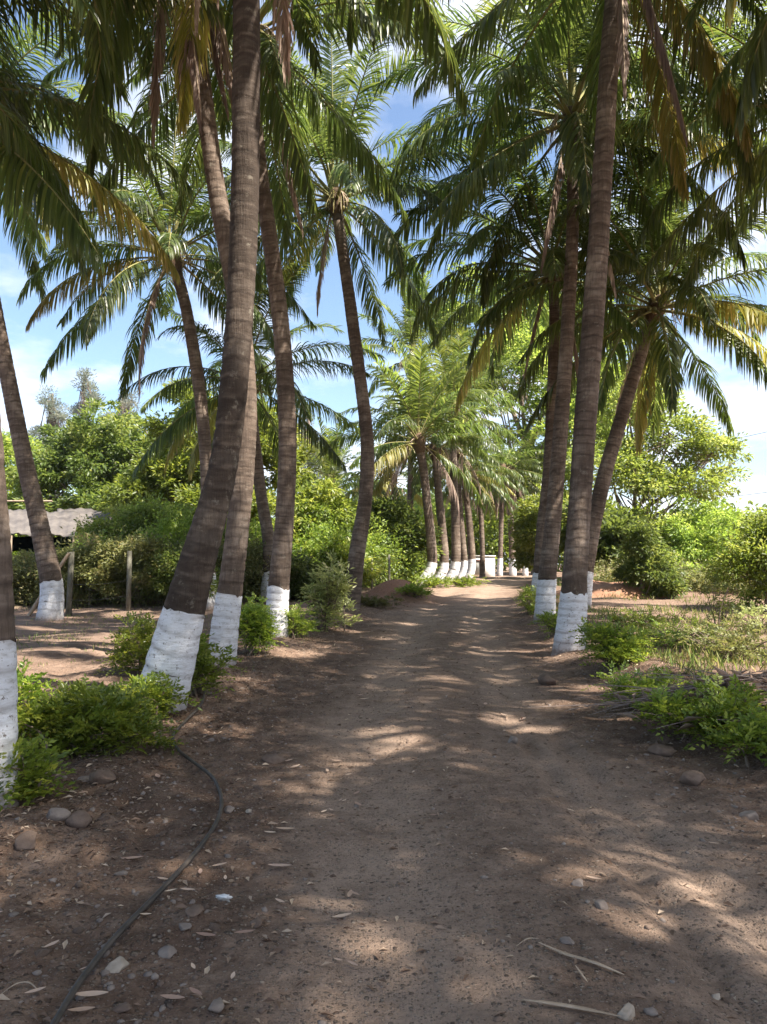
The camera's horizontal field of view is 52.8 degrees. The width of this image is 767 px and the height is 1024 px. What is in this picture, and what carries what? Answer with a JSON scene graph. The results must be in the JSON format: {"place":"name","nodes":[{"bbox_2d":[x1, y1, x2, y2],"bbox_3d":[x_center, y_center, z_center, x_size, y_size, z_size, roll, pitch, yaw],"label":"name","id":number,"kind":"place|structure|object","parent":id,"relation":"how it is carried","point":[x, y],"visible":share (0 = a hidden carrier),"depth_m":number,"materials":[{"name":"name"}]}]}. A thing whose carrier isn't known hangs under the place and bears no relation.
{"place":"outdoors","nodes":[
{"label":"outdoors","id":0,"kind":"place"},
{"bbox_2d":[14,589,363,669],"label":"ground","id":1,"kind":"structure","parent":0,"point":[93,645],"depth_m":16.86,"materials":[{"name":"soil"}]},
{"bbox_2d":[0,574,766,1023],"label":"dirt road","id":2,"kind":"structure","parent":0,"point":[412,994],"depth_m":4.14,"materials":[{"name":"soil"}]},
{"bbox_2d":[65,810,91,827],"bbox_3d":[-1.806,1.838,4.593,0.168,0.112,0.141,-4,-5,42],"label":"stone","id":3,"kind":"object","parent":2,"relation":"on","point":[80,819],"visible":0.88,"depth_m":4.55,"materials":[{"name":"stone"}]},
{"bbox_2d":[104,956,128,972],"bbox_3d":[-1.034,1.764,2.997,0.073,0.058,0.104,-2,-4,21],"label":"stone","id":4,"kind":"object","parent":2,"relation":"on","point":[118,964],"visible":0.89,"depth_m":2.98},
{"bbox_2d":[50,677,223,1023],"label":"hose","id":5,"kind":"object","parent":2,"relation":"on","point":[89,968],"visible":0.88,"depth_m":3.51,"materials":[{"name":"black rubber"}]},
{"bbox_2d":[294,548,363,631],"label":"shrub","id":6,"kind":"object","parent":2,"relation":"on","point":[328,594],"visible":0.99,"depth_m":17.79,"materials":[{"name":"green plant"}]},
{"bbox_2d":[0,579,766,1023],"bbox_3d":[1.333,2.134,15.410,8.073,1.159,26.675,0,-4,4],"label":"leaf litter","id":7,"kind":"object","parent":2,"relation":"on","point":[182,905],"visible":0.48,"depth_m":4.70,"materials":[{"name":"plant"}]},
{"bbox_2d":[394,582,433,598],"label":"shrub","id":8,"kind":"object","parent":2,"relation":"on","point":[416,590],"visible":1,"depth_m":26.83,"materials":[{"name":"green plant"}]},
{"bbox_2d":[403,405,523,577],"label":"coconut palm","id":9,"kind":"object","parent":2,"relation":"on","point":[485,497],"visible":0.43,"depth_m":47.77,"materials":[{"name":"green plant"}]},
{"bbox_2d":[443,574,489,586],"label":"shrub","id":10,"kind":"object","parent":2,"relation":"on","point":[456,581],"visible":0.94,"depth_m":37.87,"materials":[{"name":"green plant"}]},
{"bbox_2d":[442,414,522,576],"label":"coconut palm","id":11,"kind":"object","parent":2,"relation":"on","point":[482,544],"visible":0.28,"depth_m":50.85,"materials":[{"name":"green plant"}]},
{"bbox_2d":[463,440,543,575],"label":"coconut palm","id":12,"kind":"object","parent":2,"relation":"on","point":[500,504],"visible":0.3,"depth_m":54.83,"materials":[{"name":"green plant"}]},
{"bbox_2d":[476,431,544,575],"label":"coconut palm","id":13,"kind":"object","parent":2,"relation":"on","point":[512,570],"visible":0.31,"depth_m":55.61,"materials":[{"name":"green plant"}]},
{"bbox_2d":[528,605,558,640],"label":"shrub","id":14,"kind":"object","parent":2,"relation":"on","point":[549,618],"visible":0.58,"depth_m":16.29,"materials":[{"name":"green plant"}]},
{"bbox_2d":[523,999,620,1016],"bbox_3d":[0.647,1.709,2.667,0.334,0.013,0.020,-2,-4,21],"label":"dry frond strip","id":15,"kind":"object","parent":2,"relation":"on","point":[569,1006],"visible":1,"depth_m":2.67,"materials":[{"name":"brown wood"}]},
{"bbox_2d":[539,942,624,974],"bbox_3d":[0.761,1.733,3.002,0.363,0.008,0.028,-3,-5,39],"label":"dry frond strip","id":16,"kind":"object","parent":2,"relation":"on","point":[581,958],"visible":1,"depth_m":2.99,"materials":[{"name":"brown wood"}]},
{"bbox_2d":[617,1002,634,1020],"bbox_3d":[0.832,1.714,2.645,0.052,0.046,0.087,-4,-6,43],"label":"stone","id":17,"kind":"object","parent":2,"relation":"on","point":[626,1012],"visible":0.99,"depth_m":2.62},
{"bbox_2d":[580,660,689,710],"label":"shrub","id":18,"kind":"object","parent":2,"relation":"on","point":[644,681],"visible":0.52,"depth_m":8.14,"materials":[{"name":"green plant"}]},
{"bbox_2d":[647,743,676,756],"bbox_3d":[2.289,1.967,6.373,0.193,0.099,0.206,4,-5,-43],"label":"stone","id":19,"kind":"object","parent":2,"relation":"on","point":[661,750],"visible":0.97,"depth_m":6.32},
{"bbox_2d":[679,770,705,785],"bbox_3d":[2.220,1.905,5.545,0.204,0.091,0.153,3,-5,-38],"label":"stone","id":20,"kind":"object","parent":2,"relation":"on","point":[693,778],"visible":1,"depth_m":5.50,"materials":[{"name":"stone"}]},
{"bbox_2d":[699,700,766,766],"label":"shrub","id":21,"kind":"object","parent":2,"relation":"on","point":[751,736],"visible":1,"depth_m":5.89,"materials":[{"name":"green plant"}]},
{"bbox_2d":[0,564,766,907],"bbox_3d":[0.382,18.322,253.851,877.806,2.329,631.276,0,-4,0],"label":"ground","id":22,"kind":"structure","parent":0,"point":[64,660],"depth_m":12.27,"materials":[{"name":"soil"}]},
{"bbox_2d":[12,549,39,603],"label":"bush","id":23,"kind":"object","parent":22,"relation":"on","point":[23,553],"visible":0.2,"depth_m":25.94,"materials":[{"name":"green plant"}]},
{"bbox_2d":[15,830,36,850],"bbox_3d":[-1.894,1.751,4.099,0.110,0.095,0.165,2,-5,-31],"label":"stone","id":24,"kind":"object","parent":22,"relation":"on","point":[26,840],"visible":0.96,"depth_m":4.07,"materials":[{"name":"stone"}]},
{"bbox_2d":[0,731,78,811],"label":"shrub","id":25,"kind":"object","parent":22,"relation":"on","point":[27,787],"visible":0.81,"depth_m":5.04,"materials":[{"name":"green plant"}]},
{"bbox_2d":[2,428,79,536],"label":"broadleaf tree","id":26,"kind":"object","parent":22,"relation":"on","point":[8,447],"visible":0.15,"depth_m":46.91,"materials":[{"name":"green plant"}]},
{"bbox_2d":[16,656,80,742],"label":"shrub","id":27,"kind":"object","parent":22,"relation":"on","point":[26,686],"visible":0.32,"depth_m":6.67,"materials":[{"name":"green plant"}]},
{"bbox_2d":[28,384,70,499],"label":"casuarina tree","id":28,"kind":"object","parent":22,"relation":"on","point":[56,416],"visible":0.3,"depth_m":92.16,"materials":[{"name":"green plant"}]},
{"bbox_2d":[27,552,73,615],"bbox_3d":[-9.620,2.174,22.317,1.234,2.048,0.212,0,-4,-6],"label":"fence post","id":29,"kind":"object","parent":22,"relation":"on","point":[70,557],"visible":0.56,"depth_m":22.34,"materials":[{"name":"wood"}]},
{"bbox_2d":[46,807,70,820],"bbox_3d":[-1.942,1.809,4.592,0.135,0.101,0.103,0,-4,5],"label":"stone","id":30,"kind":"object","parent":22,"relation":"on","point":[58,814],"visible":0.81,"depth_m":4.58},
{"bbox_2d":[7,500,115,551],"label":"shed","id":31,"kind":"structure","parent":22,"relation":"on","point":[19,521],"depth_m":33.78,"materials":[{"name":"grey wood"}]},
{"bbox_2d":[0,0,123,809],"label":"coconut palm","id":32,"kind":"object","parent":22,"relation":"on","point":[8,666],"visible":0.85,"depth_m":5.05,"materials":[{"name":"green plant"}]},
{"bbox_2d":[0,0,160,620],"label":"coconut palm","id":33,"kind":"object","parent":22,"relation":"on","point":[51,604],"visible":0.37,"depth_m":21.11,"materials":[{"name":"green plant"}]},
{"bbox_2d":[64,367,106,433],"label":"casuarina tree","id":34,"kind":"object","parent":22,"relation":"on","point":[87,388],"visible":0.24,"depth_m":96.79,"materials":[{"name":"green plant"}]},
{"bbox_2d":[35,531,136,606],"bbox_3d":[-9.685,1.963,25.362,4.072,2.687,3.183,-2,-5,30],"label":"bush","id":35,"kind":"object","parent":22,"relation":"on","point":[109,588],"visible":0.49,"depth_m":24.58,"materials":[{"name":"green plant"}]},
{"bbox_2d":[0,0,193,285],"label":"coconut palm","id":36,"kind":"object","parent":22,"relation":"on","point":[49,206],"visible":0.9,"depth_m":12.66,"materials":[{"name":"green plant"}]},
{"bbox_2d":[5,396,199,536],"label":"broadleaf tree","id":37,"kind":"object","parent":22,"relation":"on","point":[84,459],"visible":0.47,"depth_m":43.31,"materials":[{"name":"green plant"}]},
{"bbox_2d":[89,770,115,784],"bbox_3d":[-1.986,1.875,5.467,0.182,0.104,0.198,1,-4,-19],"label":"stone","id":38,"kind":"object","parent":22,"relation":"on","point":[103,776],"visible":0.94,"depth_m":5.40,"materials":[{"name":"stone"}]},
{"bbox_2d":[17,673,188,759],"bbox_3d":[-2.405,1.742,6.438,1.666,0.730,1.307,-2,-4,24],"label":"shrub","id":39,"kind":"object","parent":22,"relation":"on","point":[110,712],"visible":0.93,"depth_m":6.26,"materials":[{"name":"green plant"}]},
{"bbox_2d":[71,504,156,541],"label":"bush","id":40,"kind":"object","parent":22,"relation":"on","point":[103,524],"visible":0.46,"depth_m":28.41,"materials":[{"name":"green plant"}]},
{"bbox_2d":[0,0,229,269],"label":"coconut palm","id":41,"kind":"object","parent":22,"relation":"on","point":[26,148],"visible":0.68,"depth_m":11.41,"materials":[{"name":"green plant"}]},
{"bbox_2d":[100,388,144,442],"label":"casuarina tree","id":42,"kind":"object","parent":22,"relation":"on","point":[127,402],"visible":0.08,"depth_m":95.07,"materials":[{"name":"green plant"}]},
{"bbox_2d":[94,609,156,674],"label":"shrub","id":43,"kind":"object","parent":22,"relation":"on","point":[139,644],"visible":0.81,"depth_m":10.24,"materials":[{"name":"green plant"}]},
{"bbox_2d":[77,531,177,606],"bbox_3d":[-7.892,1.953,25.004,3.630,2.629,3.106,-3,-5,36],"label":"bush","id":44,"kind":"object","parent":22,"relation":"on","point":[147,546],"visible":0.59,"depth_m":24.01,"materials":[{"name":"green plant"}]},
{"bbox_2d":[126,551,131,610],"bbox_3d":[-7.612,2.155,23.106,0.122,1.982,0.120,0,-4,0],"label":"fence post","id":45,"kind":"object","parent":22,"relation":"on","point":[129,579],"visible":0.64,"depth_m":23.07,"materials":[{"name":"wood"}]},
{"bbox_2d":[115,671,202,723],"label":"shrub","id":46,"kind":"object","parent":22,"relation":"on","point":[156,695],"visible":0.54,"depth_m":7.64,"materials":[{"name":"green plant"}]},
{"bbox_2d":[12,518,316,607],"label":"undergrowth","id":47,"kind":"object","parent":22,"relation":"on","point":[251,567],"visible":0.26,"depth_m":25.55,"materials":[{"name":"plant"}]},
{"bbox_2d":[104,490,227,549],"bbox_3d":[-8.044,1.345,29.932,5.882,4.178,4.197,0,-4,0],"label":"bush","id":48,"kind":"object","parent":22,"relation":"on","point":[142,507],"visible":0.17,"depth_m":29.00,"materials":[{"name":"green plant"}]},
{"bbox_2d":[16,74,332,609],"bbox_3d":[-7.052,-5.374,24.592,10.059,16.996,9.350,2,-4,-24],"label":"coconut palm","id":49,"kind":"object","parent":22,"relation":"on","point":[173,246],"visible":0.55,"depth_m":24.21,"materials":[{"name":"green plant"}]},
{"bbox_2d":[136,538,220,601],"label":"bush","id":50,"kind":"object","parent":22,"relation":"on","point":[160,587],"visible":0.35,"depth_m":23.61,"materials":[{"name":"green plant"}]},
{"bbox_2d":[96,376,316,532],"bbox_3d":[-8.255,-1.682,37.257,10.231,10.740,8.437,0,-4,0],"label":"broadleaf tree","id":51,"kind":"object","parent":22,"relation":"on","point":[172,484],"visible":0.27,"depth_m":35.94,"materials":[{"name":"green plant"}]},
{"bbox_2d":[190,632,246,697],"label":"shrub","id":52,"kind":"object","parent":22,"relation":"on","point":[205,662],"visible":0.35,"depth_m":8.96,"materials":[{"name":"green plant"}]},
{"bbox_2d":[12,482,447,565],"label":"woodland","id":53,"kind":"object","parent":22,"relation":"on","point":[417,506],"depth_m":65.24,"materials":[{"name":"green plant"}]},
{"bbox_2d":[85,0,378,667],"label":"coconut palm","id":54,"kind":"object","parent":22,"relation":"on","point":[228,603],"visible":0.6,"depth_m":12.04,"materials":[{"name":"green plant"}]},
{"bbox_2d":[40,0,458,637],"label":"coconut palm","id":55,"kind":"object","parent":22,"relation":"on","point":[352,148],"visible":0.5,"depth_m":16.51,"materials":[{"name":"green plant"}]},
{"bbox_2d":[59,492,440,602],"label":"undergrowth","id":56,"kind":"object","parent":22,"relation":"on","point":[178,523],"visible":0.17,"depth_m":31.07,"materials":[{"name":"green plant"}]},
{"bbox_2d":[117,229,384,601],"bbox_3d":[-4.548,-3.478,27.009,8.884,13.486,8.688,-4,-5,42],"label":"coconut palm","id":57,"kind":"object","parent":22,"relation":"on","point":[188,422],"visible":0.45,"depth_m":26.67,"materials":[{"name":"green plant"}]},
{"bbox_2d":[238,591,288,655],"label":"shrub","id":58,"kind":"object","parent":22,"relation":"on","point":[258,626],"visible":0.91,"depth_m":12.69,"materials":[{"name":"green plant"}]},
{"bbox_2d":[73,0,471,712],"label":"coconut palm","id":59,"kind":"object","parent":22,"relation":"on","point":[173,650],"visible":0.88,"depth_m":8.45,"materials":[{"name":"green plant"}]},
{"bbox_2d":[249,553,343,600],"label":"bush","id":60,"kind":"object","parent":22,"relation":"on","point":[303,576],"visible":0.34,"depth_m":27.17,"materials":[{"name":"green plant"}]},
{"bbox_2d":[275,602,320,637],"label":"shrub","id":61,"kind":"object","parent":22,"relation":"on","point":[296,622],"visible":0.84,"depth_m":15.92,"materials":[{"name":"green plant"}]},
{"bbox_2d":[251,472,384,580],"bbox_3d":[-3.190,0.876,33.257,5.974,5.264,4.935,2,-4,-25],"label":"bush","id":62,"kind":"object","parent":22,"relation":"on","point":[312,502],"visible":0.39,"depth_m":32.95,"materials":[{"name":"green plant"}]},
{"bbox_2d":[168,18,492,609],"bbox_3d":[-1.896,-6.446,24.687,10.262,19.221,9.957,2,-4,-23],"label":"coconut palm","id":63,"kind":"object","parent":22,"relation":"on","point":[339,205],"visible":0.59,"depth_m":24.22,"materials":[{"name":"green plant"}]},
{"bbox_2d":[267,412,397,530],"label":"coconut palm","id":64,"kind":"object","parent":22,"relation":"on","point":[328,467],"visible":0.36,"depth_m":43.88,"materials":[{"name":"green plant"}]},
{"bbox_2d":[292,527,441,589],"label":"undergrowth","id":65,"kind":"object","parent":22,"relation":"on","point":[381,579],"visible":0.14,"depth_m":34.50,"materials":[{"name":"green plant"}]},
{"bbox_2d":[361,593,404,608],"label":"shrub","id":66,"kind":"object","parent":22,"relation":"on","point":[374,601],"visible":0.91,"depth_m":25.02,"materials":[{"name":"green plant"}]},
{"bbox_2d":[323,394,450,529],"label":"coconut palm","id":67,"kind":"object","parent":22,"relation":"on","point":[395,490],"visible":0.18,"depth_m":51.62,"materials":[{"name":"green plant"}]},
{"bbox_2d":[345,494,444,578],"bbox_3d":[-0.061,1.459,37.845,4.870,4.650,7.072,-3,-5,36],"label":"bush","id":68,"kind":"object","parent":22,"relation":"on","point":[399,514],"visible":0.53,"depth_m":37.07,"materials":[{"name":"green plant"}]},
{"bbox_2d":[317,336,516,585],"bbox_3d":[1.455,-2.356,37.527,9.090,12.287,9.167,1,-4,-13],"label":"coconut palm","id":69,"kind":"object","parent":22,"relation":"on","point":[412,409],"visible":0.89,"depth_m":36.84,"materials":[{"name":"green plant"}]},
{"bbox_2d":[346,270,488,517],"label":"coconut palm","id":70,"kind":"object","parent":22,"relation":"on","point":[407,322],"visible":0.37,"depth_m":48.47,"materials":[{"name":"green plant"}]},
{"bbox_2d":[414,572,452,587],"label":"shrub","id":71,"kind":"object","parent":22,"relation":"on","point":[432,582],"visible":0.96,"depth_m":36.08,"materials":[{"name":"green plant"}]},
{"bbox_2d":[374,360,504,579],"bbox_3d":[2.534,-2.030,40.374,7.177,12.046,7.375,2,-4,-22],"label":"coconut palm","id":72,"kind":"object","parent":22,"relation":"on","point":[435,484],"visible":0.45,"depth_m":39.83,"materials":[{"name":"green plant"}]},
{"bbox_2d":[374,324,526,578],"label":"coconut palm","id":73,"kind":"object","parent":22,"relation":"on","point":[454,350],"visible":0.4,"depth_m":42.78,"materials":[{"name":"green plant"}]},
{"bbox_2d":[401,396,513,578],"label":"coconut palm","id":74,"kind":"object","parent":22,"relation":"on","point":[464,557],"visible":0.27,"depth_m":45.85,"materials":[{"name":"green plant"}]},
{"bbox_2d":[474,555,495,576],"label":"boundary wall","id":75,"kind":"structure","parent":22,"relation":"on","point":[489,565],"depth_m":52.75,"materials":[{"name":"white paint"}]},
{"bbox_2d":[514,584,536,614],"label":"shrub","id":76,"kind":"object","parent":22,"relation":"on","point":[529,603],"visible":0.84,"depth_m":22.32,"materials":[{"name":"green plant"}]},
{"bbox_2d":[397,481,660,571],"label":"woodland","id":77,"kind":"object","parent":22,"relation":"on","point":[491,533],"visible":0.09,"depth_m":76.27,"materials":[{"name":"green plant"}]},
{"bbox_2d":[504,492,563,571],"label":"bush","id":78,"kind":"object","parent":22,"relation":"on","point":[522,534],"visible":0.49,"depth_m":47.86,"materials":[{"name":"green plant"}]},
{"bbox_2d":[382,80,703,607],"bbox_3d":[5.165,-4.804,24.794,9.812,15.862,10.543,-1,-4,18],"label":"coconut palm","id":79,"kind":"object","parent":22,"relation":"on","point":[554,265],"visible":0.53,"depth_m":23.88,"materials":[{"name":"green plant"}]},
{"bbox_2d":[423,259,686,574],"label":"broadleaf tree","id":80,"kind":"object","parent":22,"relation":"on","point":[521,344],"visible":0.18,"depth_m":59.86,"materials":[{"name":"green plant"}]},
{"bbox_2d":[373,0,766,622],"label":"coconut palm","id":81,"kind":"object","parent":22,"relation":"on","point":[567,125],"visible":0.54,"depth_m":20.22,"materials":[{"name":"green plant"}]},
{"bbox_2d":[373,0,766,655],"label":"coconut palm","id":82,"kind":"object","parent":22,"relation":"on","point":[611,64],"visible":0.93,"depth_m":14.37,"materials":[{"name":"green plant"}]},
{"bbox_2d":[559,500,652,577],"bbox_3d":[9.714,1.395,34.123,4.232,4.100,4.932,0,-4,0],"label":"bush","id":83,"kind":"object","parent":22,"relation":"on","point":[610,539],"visible":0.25,"depth_m":33.04,"materials":[{"name":"green plant"}]},
{"bbox_2d":[564,615,658,671],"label":"shrub","id":84,"kind":"object","parent":22,"relation":"on","point":[625,650],"visible":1,"depth_m":10.83,"materials":[{"name":"green plant"}]},
{"bbox_2d":[556,580,679,598],"bbox_3d":[8.420,2.825,27.870,5.000,0.723,3.200,0,-4,0],"label":"earth heap","id":85,"kind":"object","parent":22,"relation":"on","point":[600,588],"visible":0.39,"depth_m":26.77,"materials":[{"name":"soil"}]},
{"bbox_2d":[472,116,766,607],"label":"coconut palm","id":86,"kind":"object","parent":22,"relation":"on","point":[714,317],"visible":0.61,"depth_m":22.73,"materials":[{"name":"green plant"}]},
{"bbox_2d":[598,604,676,629],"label":"shrub","id":87,"kind":"object","parent":22,"relation":"on","point":[631,618],"visible":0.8,"depth_m":16.72,"materials":[{"name":"green plant"}]},
{"bbox_2d":[533,382,754,552],"bbox_3d":[13.511,-1.683,39.789,12.073,10.781,7.066,0,-4,0],"label":"broadleaf tree","id":88,"kind":"object","parent":22,"relation":"on","point":[652,478],"visible":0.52,"depth_m":39.42,"materials":[{"name":"green plant"}]},
{"bbox_2d":[527,663,766,740],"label":"dry frond pile","id":89,"kind":"object","parent":22,"relation":"on","point":[760,680],"visible":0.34,"depth_m":7.08,"materials":[{"name":"brown plant"}]},
{"bbox_2d":[611,517,691,597],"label":"bush","id":90,"kind":"object","parent":22,"relation":"on","point":[654,570],"visible":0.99,"depth_m":26.65,"materials":[{"name":"green plant"}]},
{"bbox_2d":[567,0,766,316],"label":"coconut palm","id":91,"kind":"object","parent":22,"relation":"on","point":[693,222],"visible":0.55,"depth_m":18.72,"materials":[{"name":"green plant"}]},
{"bbox_2d":[593,550,753,593],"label":"undergrowth","id":92,"kind":"object","parent":22,"relation":"on","point":[696,579],"visible":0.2,"depth_m":29.51,"materials":[{"name":"plant"}]},
{"bbox_2d":[621,609,731,648],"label":"shrub","id":93,"kind":"object","parent":22,"relation":"on","point":[658,634],"visible":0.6,"depth_m":12.53,"materials":[{"name":"green plant"}]},
{"bbox_2d":[631,672,766,751],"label":"shrub","id":94,"kind":"object","parent":22,"relation":"on","point":[664,704],"visible":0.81,"depth_m":6.58,"materials":[{"name":"green plant"}]},
{"bbox_2d":[654,490,743,573],"bbox_3d":[15.459,1.249,37.725,5.231,4.680,6.297,-2,-5,29],"label":"bush","id":95,"kind":"object","parent":22,"relation":"on","point":[686,540],"visible":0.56,"depth_m":37.03,"materials":[{"name":"green plant"}]},
{"bbox_2d":[644,608,766,664],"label":"shrub","id":96,"kind":"object","parent":22,"relation":"on","point":[733,643],"visible":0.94,"depth_m":10.66,"materials":[{"name":"green plant"}]},
{"bbox_2d":[653,497,766,566],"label":"woodland","id":97,"kind":"object","parent":22,"relation":"on","point":[747,510],"visible":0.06,"depth_m":60.66,"materials":[{"name":"green plant"}]},
{"bbox_2d":[662,0,766,256],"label":"coconut palm","id":98,"kind":"object","parent":22,"relation":"on","point":[755,202],"visible":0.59,"depth_m":16.37,"materials":[{"name":"green plant"}]},
{"bbox_2d":[693,573,747,635],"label":"shrub","id":99,"kind":"object","parent":22,"relation":"on","point":[714,599],"visible":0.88,"depth_m":13.94,"materials":[{"name":"green plant"}]},
{"bbox_2d":[682,0,759,87],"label":"coconut palm","id":100,"kind":"object","parent":22,"relation":"on","point":[691,15],"visible":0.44,"depth_m":13.84,"materials":[{"name":"green plant"}]},
{"bbox_2d":[700,506,766,610],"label":"bush","id":101,"kind":"object","parent":22,"relation":"on","point":[751,554],"visible":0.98,"depth_m":21.82,"materials":[{"name":"green plant"}]},
{"bbox_2d":[720,600,766,633],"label":"shrub","id":102,"kind":"object","parent":22,"relation":"on","point":[755,609],"visible":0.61,"depth_m":15.59,"materials":[{"name":"green plant"}]},
{"bbox_2d":[724,0,766,140],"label":"coconut palm","id":103,"kind":"object","parent":22,"relation":"on","point":[757,50],"visible":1,"depth_m":9.55,"materials":[{"name":"green plant"}]},
{"bbox_2d":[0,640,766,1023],"bbox_3d":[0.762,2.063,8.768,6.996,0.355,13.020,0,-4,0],"label":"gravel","id":104,"kind":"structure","parent":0,"point":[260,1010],"depth_m":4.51,"materials":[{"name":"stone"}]},
{"bbox_2d":[0,0,766,564],"label":"sky","id":105,"kind":"structure","parent":0,"point":[31,350],"materials":[{"name":"blue"}]},
{"bbox_2d":[556,576,766,680],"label":"grass","id":106,"kind":"structure","parent":0,"point":[692,652],"depth_m":11.57,"materials":[{"name":"plant"}]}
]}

